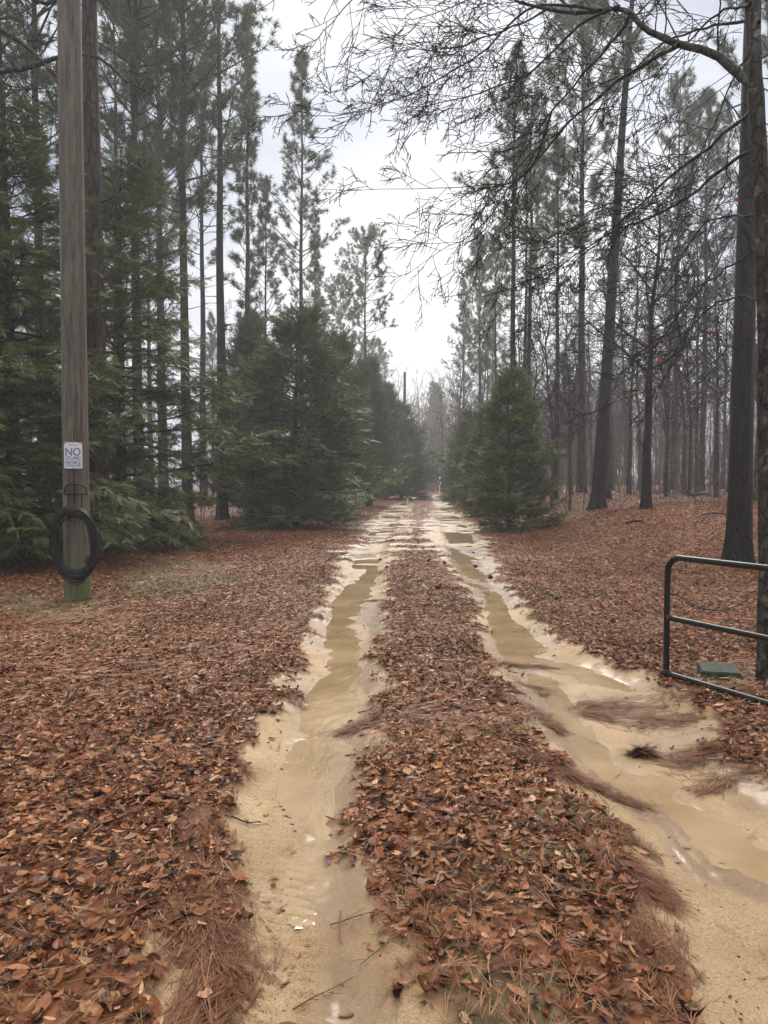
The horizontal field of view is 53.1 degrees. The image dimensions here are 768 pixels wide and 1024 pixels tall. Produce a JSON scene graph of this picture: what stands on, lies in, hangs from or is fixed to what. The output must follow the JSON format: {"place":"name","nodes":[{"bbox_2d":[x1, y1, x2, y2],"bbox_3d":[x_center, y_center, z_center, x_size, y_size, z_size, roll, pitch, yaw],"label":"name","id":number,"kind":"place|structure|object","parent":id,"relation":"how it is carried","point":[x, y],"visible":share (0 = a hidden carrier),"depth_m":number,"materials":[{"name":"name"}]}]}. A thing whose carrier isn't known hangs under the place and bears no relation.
{"place":"outdoors","nodes":[
{"label":"outdoors","id":0,"kind":"place"},
{"bbox_2d":[0,484,767,1023],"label":"forest ground","id":1,"kind":"structure","parent":0,"point":[432,996],"depth_m":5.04,"materials":[{"name":"brown plant"}]},
{"bbox_2d":[0,0,57,524],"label":"pine tree","id":2,"kind":"object","parent":1,"relation":"on","point":[10,27],"visible":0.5,"depth_m":22.36,"materials":[{"name":"green plant"}]},
{"bbox_2d":[0,223,62,566],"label":"cedar tree","id":3,"kind":"object","parent":1,"relation":"on","point":[5,508],"visible":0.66,"depth_m":14.16,"materials":[{"name":"green plant"}]},
{"bbox_2d":[1,0,116,527],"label":"pine tree","id":4,"kind":"object","parent":1,"relation":"on","point":[39,33],"visible":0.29,"depth_m":24.82,"materials":[{"name":"green plant"}]},
{"bbox_2d":[57,0,90,600],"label":"utility pole","id":5,"kind":"object","parent":1,"relation":"on","point":[76,487],"visible":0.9,"depth_m":10.30,"materials":[{"name":"brown wood"}]},
{"bbox_2d":[64,442,81,468],"bbox_3d":[-4.171,-0.760,10.315,0.243,0.352,0.011,0,2,0],"label":"warning sign","id":6,"kind":"object","parent":5,"relation":"attached to","point":[72,455],"visible":1,"depth_m":10.32,"materials":[{"name":"paint"}]},
{"bbox_2d":[49,506,98,585],"bbox_3d":[-4.148,0.453,10.287,0.687,1.061,0.104,0,2,0],"label":"cable coil","id":7,"kind":"object","parent":5,"relation":"hanging from","point":[64,570],"visible":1,"depth_m":10.28,"materials":[{"name":"black rubber"}]},
{"bbox_2d":[0,0,161,124],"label":"bare tree","id":8,"kind":"object","parent":1,"relation":"on","point":[27,66],"visible":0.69,"depth_m":11.74,"materials":[{"name":"brown plant"}]},
{"bbox_2d":[0,201,172,534],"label":"cedar tree","id":9,"kind":"object","parent":1,"relation":"on","point":[135,375],"visible":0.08,"depth_m":23.13,"materials":[{"name":"green plant"}]},
{"bbox_2d":[38,0,144,555],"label":"pine tree","id":10,"kind":"object","parent":1,"relation":"on","point":[96,334],"visible":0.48,"depth_m":16.63,"materials":[{"name":"brown plant"}]},
{"bbox_2d":[0,75,198,566],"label":"cedar tree","id":11,"kind":"object","parent":1,"relation":"on","point":[46,376],"visible":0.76,"depth_m":14.72,"materials":[{"name":"green plant"}]},
{"bbox_2d":[81,3,162,477],"bbox_3d":[-13.767,-13.950,40.059,5.595,28.470,5.968,0,2,-11],"label":"pine tree","id":12,"kind":"object","parent":1,"relation":"on","point":[101,12],"visible":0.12,"depth_m":39.21,"materials":[{"name":"green plant"}]},
{"bbox_2d":[43,0,238,505],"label":"pine tree","id":13,"kind":"object","parent":1,"relation":"on","point":[135,50],"visible":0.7,"depth_m":26.32,"materials":[{"name":"green plant"}]},
{"bbox_2d":[1,138,300,554],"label":"cedar tree","id":14,"kind":"object","parent":1,"relation":"on","point":[168,531],"visible":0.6,"depth_m":18.62,"materials":[{"name":"green plant"}]},
{"bbox_2d":[110,138,199,493],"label":"pine tree","id":15,"kind":"object","parent":1,"relation":"on","point":[149,344],"visible":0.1,"depth_m":56.33,"materials":[{"name":"green plant"}]},
{"bbox_2d":[24,408,298,522],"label":"undergrowth","id":16,"kind":"object","parent":1,"relation":"on","point":[193,486],"depth_m":32.35,"materials":[{"name":"green plant"}]},
{"bbox_2d":[102,0,229,504],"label":"pine tree","id":17,"kind":"object","parent":1,"relation":"on","point":[121,91],"visible":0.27,"depth_m":37.23,"materials":[{"name":"green plant"}]},
{"bbox_2d":[141,259,210,449],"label":"bare tree","id":18,"kind":"object","parent":1,"relation":"on","point":[152,416],"visible":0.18,"depth_m":40.76,"materials":[{"name":"grey plant"}]},
{"bbox_2d":[108,0,280,522],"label":"pine tree","id":19,"kind":"object","parent":1,"relation":"on","point":[192,104],"visible":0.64,"depth_m":29.31,"materials":[{"name":"green plant"}]},
{"bbox_2d":[162,37,250,505],"bbox_3d":[-10.248,-14.034,45.623,5.849,27.901,5.483,-1,2,-28],"label":"pine tree","id":20,"kind":"object","parent":1,"relation":"on","point":[203,303],"visible":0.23,"depth_m":45.42,"materials":[{"name":"green plant"}]},
{"bbox_2d":[141,0,272,519],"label":"pine tree","id":21,"kind":"object","parent":1,"relation":"on","point":[245,99],"visible":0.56,"depth_m":32.53,"materials":[{"name":"green plant"}]},
{"bbox_2d":[195,311,226,495],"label":"pine tree","id":22,"kind":"object","parent":1,"relation":"on","point":[211,341],"visible":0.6,"depth_m":72.81,"materials":[{"name":"green plant"}]},
{"bbox_2d":[196,299,233,434],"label":"bare tree","id":23,"kind":"object","parent":1,"relation":"on","point":[216,341],"visible":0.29,"depth_m":60.56,"materials":[{"name":"grey plant"}]},
{"bbox_2d":[223,1,273,511],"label":"pine tree","id":24,"kind":"object","parent":1,"relation":"on","point":[237,236],"visible":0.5,"depth_m":39.21,"materials":[{"name":"green plant"}]},
{"bbox_2d":[191,309,324,516],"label":"cedar tree","id":25,"kind":"object","parent":1,"relation":"on","point":[256,323],"visible":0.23,"depth_m":33.13,"materials":[{"name":"green plant"}]},
{"bbox_2d":[233,175,292,353],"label":"pine tree","id":26,"kind":"object","parent":1,"relation":"on","point":[274,284],"visible":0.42,"depth_m":46.08,"materials":[{"name":"green plant"}]},
{"bbox_2d":[161,291,382,530],"bbox_3d":[-3.658,-3.227,26.571,7.278,8.788,6.474,0,2,0],"label":"cedar tree","id":27,"kind":"object","parent":1,"relation":"on","point":[279,405],"visible":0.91,"depth_m":25.59,"materials":[{"name":"green plant"}]},
{"bbox_2d":[258,44,356,506],"bbox_3d":[-4.629,-13.495,44.879,5.805,26.966,4.474,-1,2,-21],"label":"pine tree","id":28,"kind":"object","parent":1,"relation":"on","point":[301,63],"visible":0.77,"depth_m":44.25,"materials":[{"name":"green plant"}]},
{"bbox_2d":[303,211,329,453],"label":"pine tree","id":29,"kind":"object","parent":1,"relation":"on","point":[319,275],"visible":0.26,"depth_m":59.26,"materials":[{"name":"green plant"}]},
{"bbox_2d":[319,273,363,359],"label":"pine tree","id":30,"kind":"object","parent":1,"relation":"on","point":[334,286],"visible":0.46,"depth_m":73.07,"materials":[{"name":"green plant"}]},
{"bbox_2d":[286,327,403,509],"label":"cedar tree","id":31,"kind":"object","parent":1,"relation":"on","point":[343,341],"visible":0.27,"depth_m":35.46,"materials":[{"name":"green plant"}]},
{"bbox_2d":[332,222,399,361],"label":"pine tree","id":32,"kind":"object","parent":1,"relation":"on","point":[370,234],"visible":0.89,"depth_m":65.07,"materials":[{"name":"green plant"}]},
{"bbox_2d":[351,335,384,399],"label":"pine tree","id":33,"kind":"object","parent":1,"relation":"on","point":[369,347],"visible":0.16,"depth_m":103.03,"materials":[{"name":"green plant"}]},
{"bbox_2d":[347,353,411,505],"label":"cedar tree","id":34,"kind":"object","parent":1,"relation":"on","point":[381,426],"visible":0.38,"depth_m":45.61,"materials":[{"name":"green plant"}]},
{"bbox_2d":[362,337,396,381],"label":"pine tree","id":35,"kind":"object","parent":1,"relation":"on","point":[379,345],"visible":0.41,"depth_m":105.15,"materials":[{"name":"green plant"}]},
{"bbox_2d":[0,546,767,1023],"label":"pine straw","id":36,"kind":"object","parent":1,"relation":"on","point":[206,956],"visible":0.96,"depth_m":3.09,"materials":[{"name":"brown plant"}]},
{"bbox_2d":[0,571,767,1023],"bbox_3d":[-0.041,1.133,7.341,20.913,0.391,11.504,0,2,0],"label":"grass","id":37,"kind":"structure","parent":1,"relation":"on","point":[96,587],"depth_m":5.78,"materials":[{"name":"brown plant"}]},
{"bbox_2d":[370,380,425,499],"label":"cedar tree","id":38,"kind":"object","parent":1,"relation":"on","point":[403,437],"visible":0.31,"depth_m":57.43,"materials":[{"name":"green plant"}]},
{"bbox_2d":[381,399,450,499],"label":"cedar tree","id":39,"kind":"object","parent":1,"relation":"on","point":[416,490],"visible":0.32,"depth_m":60.12,"materials":[{"name":"green plant"}]},
{"bbox_2d":[408,429,436,487],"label":"cedar tree","id":40,"kind":"object","parent":1,"relation":"on","point":[428,446],"visible":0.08,"depth_m":87.32,"materials":[{"name":"green plant"}]},
{"bbox_2d":[428,376,458,492],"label":"bare tree","id":41,"kind":"object","parent":1,"relation":"on","point":[440,416],"visible":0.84,"depth_m":97.79,"materials":[{"name":"grey plant"}]},
{"bbox_2d":[437,422,473,497],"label":"cedar tree","id":42,"kind":"object","parent":1,"relation":"on","point":[451,441],"visible":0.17,"depth_m":61.69,"materials":[{"name":"green plant"}]},
{"bbox_2d":[439,279,478,420],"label":"pine tree","id":43,"kind":"object","parent":1,"relation":"on","point":[456,345],"visible":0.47,"depth_m":91.10,"materials":[{"name":"green plant"}]},
{"bbox_2d":[282,347,642,491],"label":"distant woods","id":44,"kind":"object","parent":1,"relation":"on","point":[434,485],"visible":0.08,"depth_m":108.58,"materials":[{"name":"grey plant"}]},
{"bbox_2d":[438,308,487,437],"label":"bare tree","id":45,"kind":"object","parent":1,"relation":"on","point":[462,379],"visible":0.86,"depth_m":69.64,"materials":[{"name":"grey plant"}]},
{"bbox_2d":[433,406,496,505],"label":"cedar tree","id":46,"kind":"object","parent":1,"relation":"on","point":[461,432],"visible":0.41,"depth_m":45.55,"materials":[{"name":"green plant"}]},
{"bbox_2d":[441,316,515,478],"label":"bare tree","id":47,"kind":"object","parent":1,"relation":"on","point":[485,363],"visible":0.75,"depth_m":51.67,"materials":[{"name":"grey plant"}]},
{"bbox_2d":[443,399,520,516],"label":"cedar tree","id":48,"kind":"object","parent":1,"relation":"on","point":[478,431],"visible":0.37,"depth_m":34.77,"materials":[{"name":"green plant"}]},
{"bbox_2d":[453,229,515,410],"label":"pine tree","id":49,"kind":"object","parent":1,"relation":"on","point":[475,329],"visible":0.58,"depth_m":71.21,"materials":[{"name":"green plant"}]},
{"bbox_2d":[465,288,505,402],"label":"pine tree","id":50,"kind":"object","parent":1,"relation":"on","point":[487,376],"visible":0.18,"depth_m":99.03,"materials":[{"name":"green plant"}]},
{"bbox_2d":[468,292,509,399],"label":"pine tree","id":51,"kind":"object","parent":1,"relation":"on","point":[498,326],"visible":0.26,"depth_m":87.98,"materials":[{"name":"green plant"}]},
{"bbox_2d":[466,224,523,431],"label":"pine tree","id":52,"kind":"object","parent":1,"relation":"on","point":[496,283],"visible":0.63,"depth_m":57.39,"materials":[{"name":"green plant"}]},
{"bbox_2d":[234,0,767,684],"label":"bare tree","id":53,"kind":"object","parent":1,"relation":"on","point":[752,80],"visible":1,"depth_m":6.81,"materials":[{"name":"brown plant"}]},
{"bbox_2d":[450,38,559,484],"bbox_3d":[6.646,-12.033,39.579,5.334,24.145,5.352,-1,2,-23],"label":"pine tree","id":54,"kind":"object","parent":1,"relation":"on","point":[510,253],"visible":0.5,"depth_m":39.45,"materials":[{"name":"green plant"}]},
{"bbox_2d":[459,362,575,532],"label":"cedar tree","id":55,"kind":"object","parent":1,"relation":"on","point":[508,500],"visible":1,"depth_m":24.73,"materials":[{"name":"green plant"}]},
{"bbox_2d":[483,140,552,481],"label":"pine tree","id":56,"kind":"object","parent":1,"relation":"on","point":[526,295],"visible":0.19,"depth_m":52.07,"materials":[{"name":"green plant"}]},
{"bbox_2d":[481,79,566,497],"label":"pine tree","id":57,"kind":"object","parent":1,"relation":"on","point":[539,161],"visible":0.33,"depth_m":40.98,"materials":[{"name":"green plant"}]},
{"bbox_2d":[492,285,566,483],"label":"bare tree","id":58,"kind":"object","parent":1,"relation":"on","point":[518,346],"visible":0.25,"depth_m":65.74,"materials":[{"name":"grey plant"}]},
{"bbox_2d":[501,296,560,480],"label":"bare tree","id":59,"kind":"object","parent":1,"relation":"on","point":[521,321],"visible":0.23,"depth_m":56.75,"materials":[{"name":"grey plant"}]},
{"bbox_2d":[490,267,572,517],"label":"bare tree","id":60,"kind":"object","parent":1,"relation":"on","point":[545,358],"visible":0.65,"depth_m":29.81,"materials":[{"name":"grey plant"}]},
{"bbox_2d":[504,241,596,507],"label":"bare tree","id":61,"kind":"object","parent":1,"relation":"on","point":[548,391],"visible":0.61,"depth_m":32.74,"materials":[{"name":"brown plant"}]},
{"bbox_2d":[532,339,577,481],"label":"bare tree","id":62,"kind":"object","parent":1,"relation":"on","point":[552,386],"visible":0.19,"depth_m":66.86,"materials":[{"name":"brown plant"}]},
{"bbox_2d":[533,266,589,482],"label":"bare tree","id":63,"kind":"object","parent":1,"relation":"on","point":[553,359],"visible":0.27,"depth_m":47.96,"materials":[{"name":"brown plant"}]},
{"bbox_2d":[522,135,602,499],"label":"pine tree","id":64,"kind":"object","parent":1,"relation":"on","point":[557,169],"visible":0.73,"depth_m":37.40,"materials":[{"name":"green plant"}]},
{"bbox_2d":[523,288,619,494],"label":"bare tree","id":65,"kind":"object","parent":1,"relation":"on","point":[569,397],"visible":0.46,"depth_m":40.46,"materials":[{"name":"brown plant"}]},
{"bbox_2d":[536,269,612,509],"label":"bare tree","id":66,"kind":"object","parent":1,"relation":"on","point":[575,393],"visible":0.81,"depth_m":29.59,"materials":[{"name":"brown plant"}]},
{"bbox_2d":[559,283,615,485],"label":"bare tree","id":67,"kind":"object","parent":1,"relation":"on","point":[589,401],"visible":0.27,"depth_m":57.45,"materials":[{"name":"brown plant"}]},
{"bbox_2d":[526,144,654,498],"bbox_3d":[8.753,-7.907,32.681,5.622,15.209,3.430,0,2,4],"label":"bare tree","id":68,"kind":"object","parent":1,"relation":"on","point":[609,493],"visible":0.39,"depth_m":32.54,"materials":[{"name":"brown plant"}]},
{"bbox_2d":[524,0,662,492],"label":"pine tree","id":69,"kind":"object","parent":1,"relation":"on","point":[570,21],"visible":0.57,"depth_m":42.01,"materials":[{"name":"green plant"}]},
{"bbox_2d":[566,241,642,490],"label":"bare tree","id":70,"kind":"object","parent":1,"relation":"on","point":[612,483],"visible":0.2,"depth_m":47.77,"materials":[{"name":"brown plant"}]},
{"bbox_2d":[469,327,756,512],"bbox_3d":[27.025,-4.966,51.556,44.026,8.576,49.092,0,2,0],"label":"woods","id":71,"kind":"object","parent":1,"relation":"on","point":[619,466],"visible":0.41,"depth_m":35.32,"materials":[{"name":"brown plant"}]},
{"bbox_2d":[598,215,642,483],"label":"pine tree","id":72,"kind":"object","parent":1,"relation":"on","point":[624,251],"visible":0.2,"depth_m":72.55,"materials":[{"name":"green plant"}]},
{"bbox_2d":[573,0,671,510],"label":"pine tree","id":73,"kind":"object","parent":1,"relation":"on","point":[598,499],"visible":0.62,"depth_m":27.69,"materials":[{"name":"brown plant"}]},
{"bbox_2d":[520,103,736,508],"bbox_3d":[7.924,-5.698,23.511,6.894,11.706,4.282,2,3,40],"label":"bare tree","id":74,"kind":"object","parent":1,"relation":"on","point":[646,494],"visible":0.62,"depth_m":22.94,"materials":[{"name":"brown plant"}]},
{"bbox_2d":[579,220,682,493],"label":"bare tree","id":75,"kind":"object","parent":1,"relation":"on","point":[629,486],"visible":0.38,"depth_m":36.67,"materials":[{"name":"brown plant"}]},
{"bbox_2d":[614,351,655,481],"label":"bare tree","id":76,"kind":"object","parent":1,"relation":"on","point":[627,418],"visible":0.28,"depth_m":53.04,"materials":[{"name":"brown plant"}]},
{"bbox_2d":[613,264,665,488],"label":"bare tree","id":77,"kind":"object","parent":1,"relation":"on","point":[636,397],"visible":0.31,"depth_m":50.24,"materials":[{"name":"brown plant"}]},
{"bbox_2d":[618,339,660,452],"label":"bare tree","id":78,"kind":"object","parent":1,"relation":"on","point":[641,415],"visible":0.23,"depth_m":45.71,"materials":[{"name":"brown plant"}]},
{"bbox_2d":[624,304,662,472],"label":"bare tree","id":79,"kind":"object","parent":1,"relation":"on","point":[655,416],"visible":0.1,"depth_m":60.90,"materials":[{"name":"brown plant"}]},
{"bbox_2d":[622,253,703,496],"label":"bare tree","id":80,"kind":"object","parent":1,"relation":"on","point":[667,418],"visible":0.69,"depth_m":31.89,"materials":[{"name":"brown plant"}]},
{"bbox_2d":[643,273,682,478],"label":"pine tree","id":81,"kind":"object","parent":1,"relation":"on","point":[663,317],"visible":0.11,"depth_m":89.33,"materials":[{"name":"green plant"}]},
{"bbox_2d":[633,317,710,430],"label":"bare tree","id":82,"kind":"object","parent":1,"relation":"on","point":[670,379],"visible":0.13,"depth_m":51.53,"materials":[{"name":"brown plant"}]},
{"bbox_2d":[625,66,721,488],"bbox_3d":[18.671,-14.741,49.987,5.315,27.047,5.670,-1,3,-34],"label":"pine tree","id":83,"kind":"object","parent":1,"relation":"on","point":[679,101],"visible":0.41,"depth_m":49.30,"materials":[{"name":"green plant"}]},
{"bbox_2d":[617,184,732,493],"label":"bare tree","id":84,"kind":"object","parent":1,"relation":"on","point":[705,260],"visible":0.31,"depth_m":39.65,"materials":[{"name":"brown plant"}]},
{"bbox_2d":[629,231,721,493],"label":"bare tree","id":85,"kind":"object","parent":1,"relation":"on","point":[684,442],"visible":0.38,"depth_m":37.56,"materials":[{"name":"brown plant"}]},
{"bbox_2d":[628,189,734,491],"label":"bare tree","id":86,"kind":"object","parent":1,"relation":"on","point":[696,340],"visible":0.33,"depth_m":39.75,"materials":[{"name":"brown plant"}]},
{"bbox_2d":[647,206,731,492],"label":"bare tree","id":87,"kind":"object","parent":1,"relation":"on","point":[691,427],"visible":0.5,"depth_m":34.37,"materials":[{"name":"brown plant"}]},
{"bbox_2d":[645,86,740,490],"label":"pine tree","id":88,"kind":"object","parent":1,"relation":"on","point":[708,124],"visible":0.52,"depth_m":45.14,"materials":[{"name":"green plant"}]},
{"bbox_2d":[688,303,728,485],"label":"bare tree","id":89,"kind":"object","parent":1,"relation":"on","point":[714,387],"visible":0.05,"depth_m":61.18,"materials":[{"name":"brown plant"}]},
{"bbox_2d":[661,555,767,706],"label":"metal gate","id":90,"kind":"structure","parent":1,"relation":"on","point":[665,670],"depth_m":5.75,"materials":[{"name":"black metal"}]},
{"bbox_2d":[676,209,756,497],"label":"bare tree","id":91,"kind":"object","parent":1,"relation":"on","point":[716,492],"visible":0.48,"depth_m":29.89,"materials":[{"name":"brown plant"}]},
{"bbox_2d":[677,211,756,491],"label":"bare tree","id":92,"kind":"object","parent":1,"relation":"on","point":[729,246],"visible":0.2,"depth_m":40.62,"materials":[{"name":"brown plant"}]},
{"bbox_2d":[696,661,741,680],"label":"utility box","id":93,"kind":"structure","parent":1,"relation":"on","point":[719,670],"depth_m":6.04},
{"bbox_2d":[706,329,732,467],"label":"bare tree","id":94,"kind":"object","parent":1,"relation":"on","point":[724,411],"visible":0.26,"depth_m":44.42,"materials":[{"name":"brown plant"}]},
{"bbox_2d":[682,161,757,500],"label":"bare tree","id":95,"kind":"object","parent":1,"relation":"on","point":[755,491],"visible":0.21,"depth_m":25.72,"materials":[{"name":"brown plant"}]},
{"bbox_2d":[684,258,756,488],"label":"bare tree","id":96,"kind":"object","parent":1,"relation":"on","point":[724,389],"visible":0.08,"depth_m":50.62,"materials":[{"name":"brown plant"}]},
{"bbox_2d":[704,0,767,322],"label":"pine tree","id":97,"kind":"object","parent":1,"relation":"on","point":[727,50],"visible":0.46,"depth_m":30.69,"materials":[{"name":"green plant"}]},
{"bbox_2d":[708,0,767,567],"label":"pine tree","id":98,"kind":"object","parent":1,"relation":"on","point":[738,543],"visible":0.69,"depth_m":13.40,"materials":[{"name":"brown plant"}]},
{"bbox_2d":[1,0,767,486],"label":"sky","id":99,"kind":"structure","parent":0,"point":[426,346],"materials":[{"name":"white"}]},
{"bbox_2d":[135,495,767,1023],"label":"sandy track","id":100,"kind":"structure","parent":0,"point":[333,895],"depth_m":3.37,"materials":[{"name":"beige sand"}]},
{"bbox_2d":[292,975,358,1009],"bbox_3d":[-0.172,1.508,2.382,0.219,0.084,0.062,-1,2,-30],"label":"fallen branch","id":101,"kind":"object","parent":100,"relation":"on","point":[302,1003],"visible":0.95,"depth_m":2.39,"materials":[{"name":"brown wood"}]},
{"bbox_2d":[178,585,764,1014],"bbox_3d":[0.689,1.302,7.351,3.386,0.101,11.400,0,2,0],"label":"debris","id":102,"kind":"object","parent":100,"relation":"on","point":[582,767],"visible":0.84,"depth_m":3.13,"materials":[{"name":"brown plant"}]},
{"bbox_2d":[276,498,767,928],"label":"puddle water","id":103,"kind":"structure","parent":100,"relation":"on","point":[315,768],"depth_m":4.72,"materials":[{"name":"beige liquid"}]},
{"bbox_2d":[623,741,663,761],"bbox_3d":[1.518,1.402,4.514,0.288,0.120,0.236,2,3,37],"label":"straw clump","id":104,"kind":"object","parent":100,"relation":"on","point":[645,750],"visible":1,"depth_m":4.50,"materials":[{"name":"brown plant"}]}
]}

